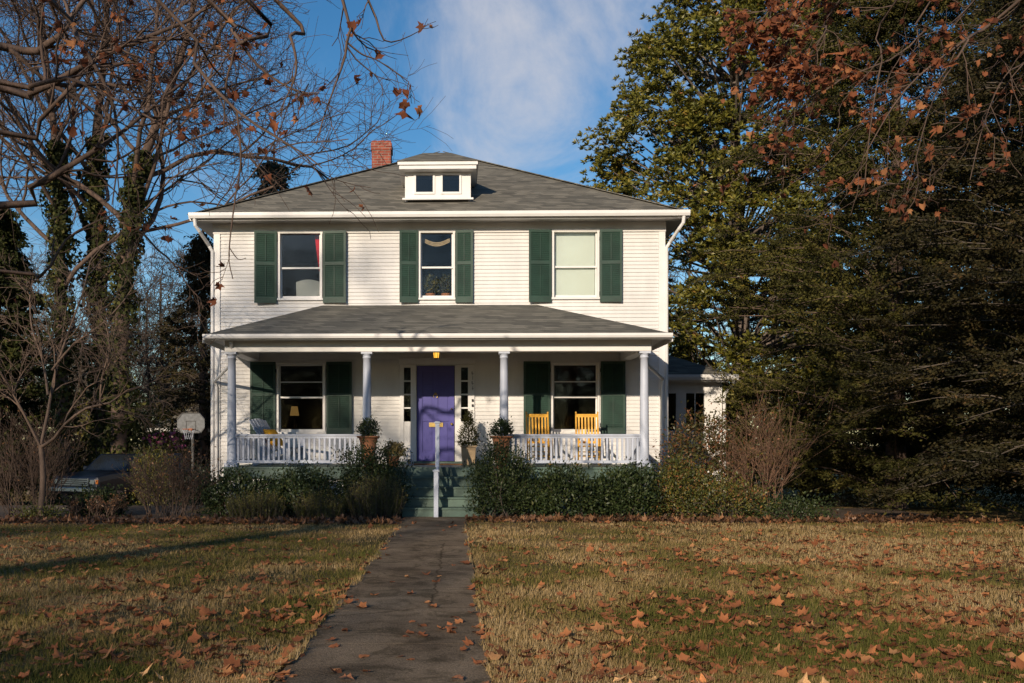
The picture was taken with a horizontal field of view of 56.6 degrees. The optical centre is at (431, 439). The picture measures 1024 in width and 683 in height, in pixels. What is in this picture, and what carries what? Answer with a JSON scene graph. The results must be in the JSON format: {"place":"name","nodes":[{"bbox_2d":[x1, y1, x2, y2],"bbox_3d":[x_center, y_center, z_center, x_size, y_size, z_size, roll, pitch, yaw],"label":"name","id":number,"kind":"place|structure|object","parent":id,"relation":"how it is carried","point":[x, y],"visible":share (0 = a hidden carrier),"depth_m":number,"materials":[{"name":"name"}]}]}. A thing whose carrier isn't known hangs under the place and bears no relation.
{"place":"outdoors","nodes":[
{"label":"outdoors","id":0,"kind":"place"},
{"bbox_2d":[133,497,204,505],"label":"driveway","id":1,"kind":"structure","parent":0,"point":[173,502],"depth_m":35.52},
{"bbox_2d":[48,453,189,502],"bbox_3d":[-9.309,1.155,28.829,2.120,1.460,4.500,0,0,23],"label":"parked car","id":2,"kind":"object","parent":1,"relation":"on","point":[100,469],"visible":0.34,"depth_m":27.58,"materials":[{"name":"blue paint"}]},
{"bbox_2d":[122,434,181,504],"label":"yellow shrub","id":3,"kind":"object","parent":1,"relation":"on","point":[151,456],"visible":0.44,"depth_m":23.62,"materials":[{"name":"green plant"}]},
{"bbox_2d":[142,420,201,505],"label":"flowering shrub","id":4,"kind":"object","parent":1,"relation":"on","point":[173,432],"visible":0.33,"depth_m":33.00,"materials":[{"name":"purple plant"}]},
{"bbox_2d":[165,456,211,505],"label":"mixed shrub","id":5,"kind":"object","parent":1,"relation":"on","point":[191,499],"visible":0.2,"depth_m":26.05,"materials":[{"name":"green plant"}]},
{"bbox_2d":[290,406,298,428],"bbox_3d":[-3.298,-0.490,22.687,0.220,0.630,0.220,0,0,1],"label":"table lamp","id":6,"kind":"object","parent":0,"point":[294,412],"visible":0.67,"depth_m":22.62,"materials":[{"name":"brown"}]},
{"bbox_2d":[273,517,490,682],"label":"path","id":7,"kind":"structure","parent":0,"point":[379,626],"depth_m":6.66,"materials":[{"name":"concrete"}]},
{"bbox_2d":[339,673,353,678],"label":"fallen leaf","id":8,"kind":"object","parent":7,"relation":"on","point":[348,676],"visible":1,"depth_m":4.92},
{"bbox_2d":[451,675,462,679],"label":"fallen leaf","id":9,"kind":"object","parent":7,"relation":"on","point":[459,677],"visible":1,"depth_m":4.92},
{"bbox_2d":[422,272,438,295],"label":"potted plant","id":10,"kind":"object","parent":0,"point":[427,286],"depth_m":21.73,"materials":[{"name":"plant"}]},
{"bbox_2d":[439,274,451,295],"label":"potted plant","id":11,"kind":"object","parent":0,"point":[446,287],"depth_m":21.70,"materials":[{"name":"plant"}]},
{"bbox_2d":[0,0,1022,444],"label":"sky","id":12,"kind":"structure","parent":0,"point":[518,81],"materials":[{"name":"blue"}]},
{"bbox_2d":[0,445,1023,682],"bbox_3d":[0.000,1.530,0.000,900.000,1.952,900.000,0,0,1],"label":"lawn","id":13,"kind":"structure","parent":0,"point":[1003,514],"depth_m":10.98,"materials":[{"name":"plant"}]},
{"bbox_2d":[11,670,29,677],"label":"fallen leaf","id":14,"kind":"object","parent":13,"relation":"on","point":[23,674],"visible":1,"depth_m":5.00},
{"bbox_2d":[1,283,50,399],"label":"bare tree","id":15,"kind":"object","parent":13,"relation":"on","point":[40,324],"visible":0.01,"depth_m":74.31,"materials":[{"name":"brown plant"}]},
{"bbox_2d":[0,364,54,504],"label":"evergreen shrub","id":16,"kind":"object","parent":13,"relation":"on","point":[31,435],"visible":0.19,"depth_m":34.01,"materials":[{"name":"green plant"}]},
{"bbox_2d":[0,209,81,504],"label":"cedar tree","id":17,"kind":"object","parent":13,"relation":"on","point":[12,352],"visible":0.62,"depth_m":33.01,"materials":[{"name":"green plant"}]},
{"bbox_2d":[45,335,94,473],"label":"cedar tree","id":18,"kind":"object","parent":13,"relation":"on","point":[79,381],"visible":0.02,"depth_m":50.09,"materials":[{"name":"green plant"}]},
{"bbox_2d":[2,242,146,494],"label":"bare tree","id":19,"kind":"object","parent":13,"relation":"on","point":[30,258],"visible":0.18,"depth_m":42.63,"materials":[{"name":"brown plant"}]},
{"bbox_2d":[45,369,134,468],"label":"bare tree","id":20,"kind":"object","parent":13,"relation":"on","point":[82,423],"visible":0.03,"depth_m":47.81,"materials":[{"name":"brown plant"}]},
{"bbox_2d":[0,505,204,524],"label":"planting bed","id":21,"kind":"object","parent":13,"relation":"on","point":[139,511],"visible":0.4,"depth_m":19.81,"materials":[{"name":"soil"}]},
{"bbox_2d":[10,499,68,518],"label":"groundcover shrub","id":22,"kind":"object","parent":21,"relation":"on","point":[47,511],"visible":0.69,"depth_m":17.39,"materials":[{"name":"green plant"}]},
{"bbox_2d":[0,390,111,516],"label":"brown brush","id":23,"kind":"object","parent":21,"relation":"on","point":[34,476],"visible":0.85,"depth_m":18.13,"materials":[{"name":"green plant"}]},
{"bbox_2d":[59,490,129,516],"bbox_3d":[-6.438,1.241,18.082,1.257,0.540,0.729,0,0,1],"label":"brown brush","id":24,"kind":"object","parent":21,"relation":"on","point":[96,507],"visible":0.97,"depth_m":17.98,"materials":[{"name":"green plant"}]},
{"bbox_2d":[59,480,137,516],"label":"evergreen shrub","id":25,"kind":"object","parent":21,"relation":"on","point":[104,495],"visible":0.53,"depth_m":18.45,"materials":[{"name":"green plant"}]},
{"bbox_2d":[0,199,215,517],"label":"tree","id":26,"kind":"object","parent":21,"relation":"on","point":[42,486],"visible":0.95,"depth_m":17.22,"materials":[{"name":"brown plant"}]},
{"bbox_2d":[48,376,183,504],"bbox_3d":[-11.417,-0.037,33.740,5.362,4.845,3.066,0,0,1],"label":"yellow shrub","id":27,"kind":"object","parent":13,"relation":"on","point":[151,432],"visible":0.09,"depth_m":33.67,"materials":[{"name":"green plant"}]},
{"bbox_2d":[45,283,186,452],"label":"bare tree","id":28,"kind":"object","parent":13,"relation":"on","point":[132,351],"visible":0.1,"depth_m":43.87,"materials":[{"name":"grey plant"}]},
{"bbox_2d":[34,266,210,445],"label":"bare tree","id":29,"kind":"object","parent":13,"relation":"on","point":[152,305],"visible":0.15,"depth_m":41.03,"materials":[{"name":"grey plant"}]},
{"bbox_2d":[82,283,167,409],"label":"bare tree","id":30,"kind":"object","parent":13,"relation":"on","point":[131,327],"visible":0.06,"depth_m":62.65,"materials":[{"name":"grey plant"}]},
{"bbox_2d":[46,234,210,448],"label":"bare tree","id":31,"kind":"object","parent":13,"relation":"on","point":[182,283],"visible":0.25,"depth_m":43.69,"materials":[{"name":"grey plant"}]},
{"bbox_2d":[81,249,210,435],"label":"bare tree","id":32,"kind":"object","parent":13,"relation":"on","point":[178,260],"visible":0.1,"depth_m":44.07,"materials":[{"name":"grey plant"}]},
{"bbox_2d":[82,283,210,451],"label":"bare tree","id":33,"kind":"object","parent":13,"relation":"on","point":[160,338],"visible":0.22,"depth_m":40.20,"materials":[{"name":"grey plant"}]},
{"bbox_2d":[140,663,152,676],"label":"fallen leaf","id":34,"kind":"object","parent":13,"relation":"on","point":[146,670],"visible":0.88,"depth_m":5.00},
{"bbox_2d":[135,381,171,449],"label":"cedar tree","id":35,"kind":"object","parent":13,"relation":"on","point":[157,413],"visible":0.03,"depth_m":53.13,"materials":[{"name":"green plant"}]},
{"bbox_2d":[128,355,180,448],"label":"bare tree","id":36,"kind":"object","parent":13,"relation":"on","point":[156,385],"visible":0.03,"depth_m":50.65,"materials":[{"name":"grey plant"}]},
{"bbox_2d":[131,303,210,413],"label":"bare tree","id":37,"kind":"object","parent":13,"relation":"on","point":[155,325],"visible":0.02,"depth_m":65.17,"materials":[{"name":"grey plant"}]},
{"bbox_2d":[132,287,210,449],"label":"bare tree","id":38,"kind":"object","parent":13,"relation":"on","point":[181,351],"visible":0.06,"depth_m":42.13,"materials":[{"name":"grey plant"}]},
{"bbox_2d":[0,0,345,504],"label":"ivy tree","id":39,"kind":"object","parent":13,"relation":"on","point":[61,229],"visible":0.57,"depth_m":30.12,"materials":[{"name":"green plant"}]},
{"bbox_2d":[134,230,213,500],"bbox_3d":[-9.096,-3.167,37.142,5.256,11.291,5.848,0,0,30],"label":"cedar tree","id":40,"kind":"object","parent":13,"relation":"on","point":[199,253],"visible":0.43,"depth_m":36.75,"materials":[{"name":"green plant"}]},
{"bbox_2d":[147,404,210,498],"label":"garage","id":41,"kind":"structure","parent":13,"relation":"on","point":[209,430],"depth_m":38.29,"materials":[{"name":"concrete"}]},
{"bbox_2d":[185,437,210,496],"bbox_3d":[-8.954,1.137,38.300,2.103,2.495,0.040,0,0,1],"label":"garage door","id":42,"kind":"structure","parent":41,"relation":"in","point":[196,437],"depth_m":38.29,"materials":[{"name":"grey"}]},
{"bbox_2d":[177,413,204,489],"bbox_3d":[-7.726,0.690,30.142,0.726,3.115,0.700,0,0,40],"label":"basketball hoop","id":43,"kind":"object","parent":13,"relation":"on","point":[191,423],"visible":0.97,"depth_m":30.18,"materials":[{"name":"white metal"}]},
{"bbox_2d":[0,0,384,497],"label":"ivy tree","id":44,"kind":"object","parent":13,"relation":"on","point":[93,205],"visible":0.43,"depth_m":30.98,"materials":[{"name":"green plant"}]},
{"bbox_2d":[0,0,437,306],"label":"sycamore tree","id":45,"kind":"object","parent":13,"relation":"on","point":[103,54],"visible":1,"depth_m":8.87,"materials":[{"name":"brown plant"}]},
{"bbox_2d":[0,0,451,504],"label":"ivy tree","id":46,"kind":"object","parent":13,"relation":"on","point":[118,439],"visible":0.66,"depth_m":29.61,"materials":[{"name":"green plant"}]},
{"bbox_2d":[131,513,403,523],"bbox_3d":[-2.852,1.466,17.750,4.630,0.048,3.049,0,0,1],"label":"planting bed","id":47,"kind":"object","parent":13,"relation":"on","point":[228,517],"visible":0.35,"depth_m":17.91,"materials":[{"name":"soil"}]},
{"bbox_2d":[111,431,240,516],"bbox_3d":[-4.846,0.647,18.450,2.439,1.737,1.617,0,0,17],"label":"brown brush","id":48,"kind":"object","parent":47,"relation":"on","point":[172,477],"visible":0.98,"depth_m":18.25,"materials":[{"name":"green plant"}]},
{"bbox_2d":[188,460,284,517],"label":"hedge shrub","id":49,"kind":"object","parent":47,"relation":"on","point":[225,486],"visible":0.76,"depth_m":18.18,"materials":[{"name":"green plant"}]},
{"bbox_2d":[225,488,287,519],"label":"rosemary shrub","id":50,"kind":"object","parent":47,"relation":"on","point":[248,507],"visible":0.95,"depth_m":17.42,"materials":[{"name":"green plant"}]},
{"bbox_2d":[257,455,347,517],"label":"hedge shrub","id":51,"kind":"object","parent":47,"relation":"on","point":[287,490],"visible":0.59,"depth_m":18.02,"materials":[{"name":"green plant"}]},
{"bbox_2d":[292,486,347,519],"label":"rosemary shrub","id":52,"kind":"object","parent":47,"relation":"on","point":[324,507],"visible":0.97,"depth_m":17.39,"materials":[{"name":"green plant"}]},
{"bbox_2d":[330,432,417,516],"bbox_3d":[-1.097,0.684,18.259,1.658,1.673,1.474,0,0,1],"label":"hedge shrub","id":53,"kind":"object","parent":47,"relation":"on","point":[360,467],"visible":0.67,"depth_m":18.02,"materials":[{"name":"green plant"}]},
{"bbox_2d":[343,470,407,518],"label":"rosemary shrub","id":54,"kind":"object","parent":47,"relation":"on","point":[385,504],"visible":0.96,"depth_m":17.40,"materials":[{"name":"green plant"}]},
{"bbox_2d":[247,143,299,197],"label":"cedar tree","id":55,"kind":"object","parent":13,"relation":"on","point":[273,166],"visible":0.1,"depth_m":43.00,"materials":[{"name":"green plant"}]},
{"bbox_2d":[187,140,738,516],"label":"house","id":56,"kind":"structure","parent":13,"relation":"on","point":[554,304],"depth_m":21.45,"materials":[{"name":"white paint"}]},
{"bbox_2d":[249,418,304,465],"bbox_3d":[-3.334,0.050,20.412,1.048,1.035,0.850,0,0,23],"label":"adirondack chair","id":57,"kind":"object","parent":56,"relation":"on","point":[259,425],"visible":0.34,"depth_m":20.37,"materials":[{"name":"blue paint"}]},
{"bbox_2d":[263,429,282,445],"bbox_3d":[-3.422,-0.050,20.450,0.303,0.356,0.440,0,0,23],"label":"cushion","id":58,"kind":"object","parent":57,"relation":"on","point":[268,431],"visible":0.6,"depth_m":20.33,"materials":[{"name":"fabric"}]},
{"bbox_2d":[277,230,322,300],"bbox_3d":[-3.000,-3.976,21.607,1.070,1.590,0.185,0,0,1],"label":"window","id":59,"kind":"structure","parent":56,"relation":"in","point":[280,298],"depth_m":21.54,"materials":[{"name":"white paint"}]},
{"bbox_2d":[276,363,325,433],"bbox_3d":[-2.981,-0.946,21.607,1.173,1.621,0.185,0,0,1],"label":"window","id":60,"kind":"structure","parent":56,"relation":"in","point":[280,431],"depth_m":21.55,"materials":[{"name":"white paint"}]},
{"bbox_2d":[296,279,319,295],"bbox_3d":[-2.832,-3.067,22.101,0.604,1.274,0.550,0,0,1],"label":"upholstered chair","id":61,"kind":"object","parent":56,"relation":"in","point":[308,287],"visible":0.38,"depth_m":21.83,"materials":[{"name":"grey fabric"}]},
{"bbox_2d":[315,236,319,270],"bbox_3d":[-2.636,-4.286,21.783,0.130,0.810,0.025,0,0,1],"label":"curtain","id":62,"kind":"object","parent":56,"relation":"hanging from","point":[317,242],"visible":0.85,"depth_m":21.78,"materials":[{"name":"fabric"}]},
{"bbox_2d":[357,436,379,466],"bbox_3d":[-1.278,0.249,18.987,0.470,0.660,0.470,0,0,1],"label":"urn planter","id":63,"kind":"object","parent":56,"relation":"on","point":[370,439],"visible":0.45,"depth_m":18.84,"materials":[{"name":"ceramic"}]},
{"bbox_2d":[354,414,381,435],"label":"potted shrub","id":64,"kind":"object","parent":63,"relation":"in","point":[365,424],"visible":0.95,"depth_m":18.92,"materials":[{"name":"green plant"}]},
{"bbox_2d":[381,438,407,466],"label":"potted fern","id":65,"kind":"object","parent":56,"relation":"on","point":[394,446],"visible":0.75,"depth_m":19.53,"materials":[{"name":"plant"}]},
{"bbox_2d":[404,445,413,464],"bbox_3d":[-0.495,0.330,20.618,0.215,0.438,0.216,0,0,1],"label":"wire lantern","id":66,"kind":"object","parent":56,"relation":"on","point":[409,463],"visible":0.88,"depth_m":20.59,"materials":[{"name":"blue paint"}]},
{"bbox_2d":[417,366,453,460],"bbox_3d":[0.082,-0.601,21.491,0.848,2.162,0.116,0,0,1],"label":"front door","id":67,"kind":"structure","parent":56,"relation":"in","point":[435,384],"depth_m":21.51,"materials":[{"name":"paint"}]},
{"bbox_2d":[423,238,449,245],"bbox_3d":[0.109,-4.537,21.698,0.608,0.198,0.012,0,0,1],"label":"valance","id":68,"kind":"object","parent":56,"relation":"hanging from","point":[426,241],"visible":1,"depth_m":21.70,"materials":[{"name":"beige fabric"}]},
{"bbox_2d":[418,230,454,299],"bbox_3d":[0.110,-3.976,21.531,0.888,1.590,0.185,0,0,1],"label":"window","id":69,"kind":"structure","parent":56,"relation":"in","point":[421,297],"depth_m":21.46,"materials":[{"name":"white paint"}]},
{"bbox_2d":[412,463,461,464],"bbox_3d":[0.069,0.538,21.005,1.240,0.021,0.500,0,0,1],"label":"doormat","id":70,"kind":"object","parent":56,"relation":"on","point":[433,464],"visible":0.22,"depth_m":20.76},
{"bbox_2d":[460,445,476,464],"bbox_3d":[0.800,0.335,20.737,0.360,0.429,0.360,0,0,1],"label":"square planter","id":71,"kind":"object","parent":56,"relation":"on","point":[468,451],"visible":0.86,"depth_m":20.59,"materials":[{"name":"ceramic"}]},
{"bbox_2d":[456,408,480,445],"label":"conical shrub","id":72,"kind":"object","parent":71,"relation":"in","point":[472,430],"visible":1,"depth_m":20.68,"materials":[{"name":"green plant"}]},
{"bbox_2d":[490,436,512,468],"bbox_3d":[1.390,0.249,18.922,0.470,0.660,0.470,0,0,1],"label":"urn planter","id":73,"kind":"object","parent":56,"relation":"on","point":[503,437],"visible":0.35,"depth_m":18.78,"materials":[{"name":"ceramic"}]},
{"bbox_2d":[487,414,514,435],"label":"potted shrub","id":74,"kind":"object","parent":73,"relation":"in","point":[502,423],"visible":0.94,"depth_m":18.84,"materials":[{"name":"green plant"}]},
{"bbox_2d":[524,412,552,465],"bbox_3d":[2.295,-0.036,20.301,0.550,1.168,0.958,0,0,-2],"label":"rocking chair","id":75,"kind":"object","parent":56,"relation":"on","point":[539,416],"visible":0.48,"depth_m":20.51,"materials":[{"name":"yellow paint"}]},
{"bbox_2d":[550,362,600,433],"bbox_3d":[3.244,-0.946,21.455,1.153,1.621,0.185,0,0,1],"label":"window","id":76,"kind":"structure","parent":56,"relation":"in","point":[597,398],"depth_m":21.40,"materials":[{"name":"white paint"}]},
{"bbox_2d":[552,229,599,299],"bbox_3d":[3.251,-3.976,21.467,1.121,1.590,0.210,0,0,1],"label":"window","id":77,"kind":"structure","parent":56,"relation":"in","point":[575,256],"depth_m":21.54,"materials":[{"name":"white paint"}]},
{"bbox_2d":[574,411,601,465],"bbox_3d":[3.345,-0.036,20.276,0.550,1.168,0.958,0,0,4],"label":"rocking chair","id":78,"kind":"object","parent":56,"relation":"on","point":[585,416],"visible":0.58,"depth_m":20.49,"materials":[{"name":"yellow paint"}]},
{"bbox_2d":[0,511,1002,524],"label":"bed litter","id":79,"kind":"object","parent":13,"relation":"on","point":[342,519],"visible":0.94,"depth_m":16.64,"materials":[{"name":"brown plant"}]},
{"bbox_2d":[0,517,1023,681],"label":"leaf litter","id":80,"kind":"object","parent":13,"relation":"on","point":[234,664],"visible":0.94,"depth_m":6.72,"materials":[{"name":"plant"}]},
{"bbox_2d":[612,675,627,681],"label":"fallen leaf","id":81,"kind":"object","parent":13,"relation":"on","point":[619,678],"visible":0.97,"depth_m":4.88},
{"bbox_2d":[668,260,720,365],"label":"tree","id":82,"kind":"object","parent":13,"relation":"on","point":[671,280],"depth_m":41.68,"materials":[{"name":"green plant"}]},
{"bbox_2d":[696,673,706,682],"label":"fallen leaf","id":83,"kind":"object","parent":13,"relation":"on","point":[702,679],"visible":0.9,"depth_m":4.90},
{"bbox_2d":[703,672,720,680],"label":"fallen leaf","id":84,"kind":"object","parent":13,"relation":"on","point":[710,677],"visible":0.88,"depth_m":4.92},
{"bbox_2d":[668,207,782,418],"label":"bare tree","id":85,"kind":"object","parent":13,"relation":"on","point":[689,274],"visible":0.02,"depth_m":52.51,"materials":[{"name":"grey plant"}]},
{"bbox_2d":[477,508,994,523],"bbox_3d":[5.323,1.487,18.880,9.280,0.076,4.792,0,0,1],"label":"planting bed","id":86,"kind":"object","parent":13,"relation":"on","point":[854,511],"visible":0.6,"depth_m":18.90,"materials":[{"name":"soil"}]},
{"bbox_2d":[456,429,541,516],"bbox_3d":[1.283,0.655,17.910,1.661,1.723,1.283,0,0,1],"label":"hedge shrub","id":87,"kind":"object","parent":86,"relation":"on","point":[492,487],"visible":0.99,"depth_m":17.69,"materials":[{"name":"green plant"}]},
{"bbox_2d":[515,458,614,518],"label":"hedge shrub","id":88,"kind":"object","parent":86,"relation":"on","point":[554,487],"visible":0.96,"depth_m":17.58,"materials":[{"name":"green plant"}]},
{"bbox_2d":[590,456,669,518],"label":"hedge shrub","id":89,"kind":"object","parent":86,"relation":"on","point":[631,481],"visible":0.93,"depth_m":17.78,"materials":[{"name":"green plant"}]},
{"bbox_2d":[639,441,720,518],"bbox_3d":[4.714,0.765,18.165,1.794,1.514,1.484,0,0,1],"label":"mixed shrub","id":90,"kind":"object","parent":86,"relation":"on","point":[674,486],"visible":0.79,"depth_m":17.98,"materials":[{"name":"green plant"}]},
{"bbox_2d":[650,399,755,513],"bbox_3d":[5.583,0.302,19.475,2.261,2.480,1.792,0,0,1],"label":"nandina shrub","id":91,"kind":"object","parent":86,"relation":"on","point":[685,445],"visible":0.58,"depth_m":19.31,"materials":[{"name":"green plant"}]},
{"bbox_2d":[676,462,785,519],"bbox_3d":[5.404,0.956,17.520,1.940,1.115,1.746,0,0,1],"label":"mixed shrub","id":92,"kind":"object","parent":86,"relation":"on","point":[716,496],"visible":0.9,"depth_m":17.31,"materials":[{"name":"green plant"}]},
{"bbox_2d":[702,377,837,512],"bbox_3d":[6.748,0.154,18.893,2.395,2.753,2.786,0,0,-45],"label":"red stemmed shrub","id":93,"kind":"object","parent":86,"relation":"on","point":[764,452],"visible":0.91,"depth_m":18.93,"materials":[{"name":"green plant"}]},
{"bbox_2d":[723,483,847,523],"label":"groundcover shrub","id":94,"kind":"object","parent":86,"relation":"on","point":[779,511],"visible":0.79,"depth_m":17.05,"materials":[{"name":"green plant"}]},
{"bbox_2d":[712,320,767,371],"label":"bare tree","id":95,"kind":"object","parent":13,"relation":"on","point":[731,345],"visible":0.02,"depth_m":67.85,"materials":[{"name":"grey plant"}]},
{"bbox_2d":[704,307,783,449],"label":"bare tree","id":96,"kind":"object","parent":13,"relation":"on","point":[726,337],"visible":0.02,"depth_m":62.40,"materials":[{"name":"grey plant"}]},
{"bbox_2d":[572,0,930,502],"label":"magnolia tree","id":97,"kind":"object","parent":13,"relation":"on","point":[687,121],"visible":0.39,"depth_m":32.53,"materials":[{"name":"green plant"}]},
{"bbox_2d":[798,672,810,682],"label":"fallen leaf","id":98,"kind":"object","parent":13,"relation":"on","point":[804,679],"visible":1,"depth_m":4.79,"materials":[{"name":"plant"}]},
{"bbox_2d":[721,254,905,496],"bbox_3d":[16.210,-3.217,40.790,7.711,11.480,8.483,0,0,-4],"label":"tree","id":99,"kind":"object","parent":13,"relation":"on","point":[752,319],"visible":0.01,"depth_m":39.98,"materials":[{"name":"green plant"}]},
{"bbox_2d":[668,0,1023,518],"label":"evergreen tree","id":100,"kind":"object","parent":13,"relation":"on","point":[836,304],"visible":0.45,"depth_m":20.47,"materials":[{"name":"green plant"}]},
{"bbox_2d":[784,426,914,506],"bbox_3d":[10.236,0.598,23.318,3.152,2.196,2.547,0,0,1],"label":"mixed shrub","id":101,"kind":"object","parent":13,"relation":"on","point":[848,491],"visible":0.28,"depth_m":23.19,"materials":[{"name":"green plant"}]},
{"bbox_2d":[718,0,1023,267],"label":"sycamore tree","id":102,"kind":"object","parent":13,"relation":"on","point":[777,68],"visible":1,"depth_m":9.13,"materials":[{"name":"brown plant"}]},
{"bbox_2d":[845,186,1016,493],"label":"tree","id":103,"kind":"object","parent":13,"relation":"on","point":[881,444],"visible":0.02,"depth_m":42.92,"materials":[{"name":"green plant"}]},
{"bbox_2d":[907,259,1011,499],"bbox_3d":[21.533,-3.699,32.319,9.014,12.198,8.193,0,0,-19],"label":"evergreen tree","id":104,"kind":"object","parent":13,"relation":"on","point":[964,430],"visible":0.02,"depth_m":32.57,"materials":[{"name":"green plant"}]},
{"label":"planting bed","id":105,"kind":"structure","parent":13,"relation":"on","visible":0},
{"bbox_2d":[808,0,1023,508],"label":"evergreen tree","id":106,"kind":"object","parent":105,"relation":"on","point":[1004,366],"visible":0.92,"depth_m":15.76,"materials":[{"name":"green plant"}]},
{"bbox_2d":[810,0,1023,494],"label":"evergreen tree","id":107,"kind":"object","parent":105,"relation":"on","point":[1014,142],"visible":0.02,"depth_m":23.88,"materials":[{"name":"green plant"}]},
{"bbox_2d":[906,421,1023,506],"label":"mixed shrub","id":108,"kind":"object","parent":105,"relation":"on","point":[1017,490],"visible":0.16,"depth_m":22.93,"materials":[{"name":"green plant"}]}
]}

